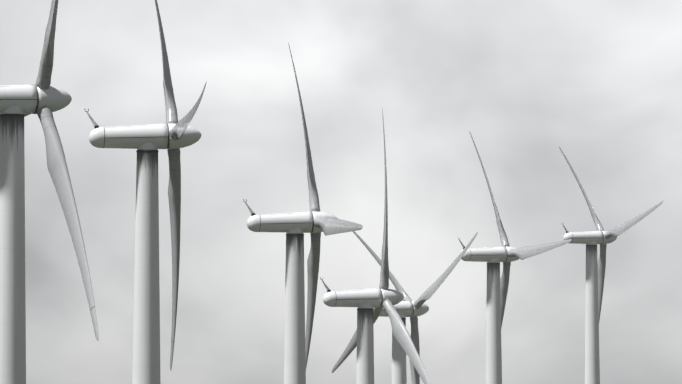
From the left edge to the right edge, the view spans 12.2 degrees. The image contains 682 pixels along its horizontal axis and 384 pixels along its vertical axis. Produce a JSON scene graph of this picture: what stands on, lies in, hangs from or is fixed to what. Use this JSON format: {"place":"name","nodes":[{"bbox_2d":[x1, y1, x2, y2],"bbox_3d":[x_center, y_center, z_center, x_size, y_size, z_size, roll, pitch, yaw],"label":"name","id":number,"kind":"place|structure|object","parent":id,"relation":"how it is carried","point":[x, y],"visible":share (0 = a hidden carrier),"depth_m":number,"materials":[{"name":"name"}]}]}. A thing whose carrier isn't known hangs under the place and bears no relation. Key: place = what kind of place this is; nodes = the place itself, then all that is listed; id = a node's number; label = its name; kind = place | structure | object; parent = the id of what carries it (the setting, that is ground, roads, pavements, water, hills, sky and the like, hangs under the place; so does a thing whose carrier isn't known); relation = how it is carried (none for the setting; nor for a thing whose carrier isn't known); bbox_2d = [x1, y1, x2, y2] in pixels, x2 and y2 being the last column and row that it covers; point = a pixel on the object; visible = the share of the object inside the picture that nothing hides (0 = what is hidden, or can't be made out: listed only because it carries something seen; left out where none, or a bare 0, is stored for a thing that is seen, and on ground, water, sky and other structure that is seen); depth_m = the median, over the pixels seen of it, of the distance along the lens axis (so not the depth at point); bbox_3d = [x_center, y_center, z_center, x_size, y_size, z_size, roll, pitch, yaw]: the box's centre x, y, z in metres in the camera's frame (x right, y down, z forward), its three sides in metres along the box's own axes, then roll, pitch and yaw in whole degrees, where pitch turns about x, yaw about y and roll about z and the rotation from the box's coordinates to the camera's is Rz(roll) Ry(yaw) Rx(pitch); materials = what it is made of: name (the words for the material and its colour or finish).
{"place":"outdoors","nodes":[
{"label":"outdoors","id":0,"kind":"place"},
{"bbox_2d":[0,0,681,383],"label":"sky","id":1,"kind":"structure","parent":0,"point":[599,82],"materials":[{"name":"grey"}]},
{"bbox_3d":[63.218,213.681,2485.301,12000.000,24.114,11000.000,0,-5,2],"label":"terrain ground","id":2,"kind":"structure","parent":0,"visible":0},
{"bbox_2d":[0,0,98,383],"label":"wind turbine","id":3,"kind":"object","parent":2,"relation":"on","point":[42,99],"visible":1,"depth_m":245.48,"materials":[{"name":"paint"}]},
{"bbox_2d":[84,0,206,383],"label":"wind turbine","id":4,"kind":"object","parent":2,"relation":"on","point":[172,135],"visible":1,"depth_m":281.26,"materials":[{"name":"paint"}]},
{"bbox_2d":[243,43,362,383],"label":"wind turbine","id":5,"kind":"object","parent":2,"relation":"on","point":[314,222],"visible":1,"depth_m":338.41,"materials":[{"name":"paint"}]},
{"bbox_2d":[320,109,430,383],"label":"wind turbine","id":6,"kind":"object","parent":2,"relation":"on","point":[370,304],"visible":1,"depth_m":376.35,"materials":[{"name":"paint"}]},
{"bbox_2d":[352,231,477,383],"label":"wind turbine","id":7,"kind":"object","parent":2,"relation":"on","point":[407,306],"visible":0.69,"depth_m":452.83,"materials":[{"name":"paint"}]},
{"bbox_2d":[459,131,570,383],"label":"wind turbine","id":8,"kind":"object","parent":2,"relation":"on","point":[506,254],"visible":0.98,"depth_m":462.59,"materials":[{"name":"paint"}]},
{"bbox_2d":[559,147,663,383],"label":"wind turbine","id":9,"kind":"object","parent":2,"relation":"on","point":[595,270],"visible":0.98,"depth_m":536.07,"materials":[{"name":"paint"}]}
]}

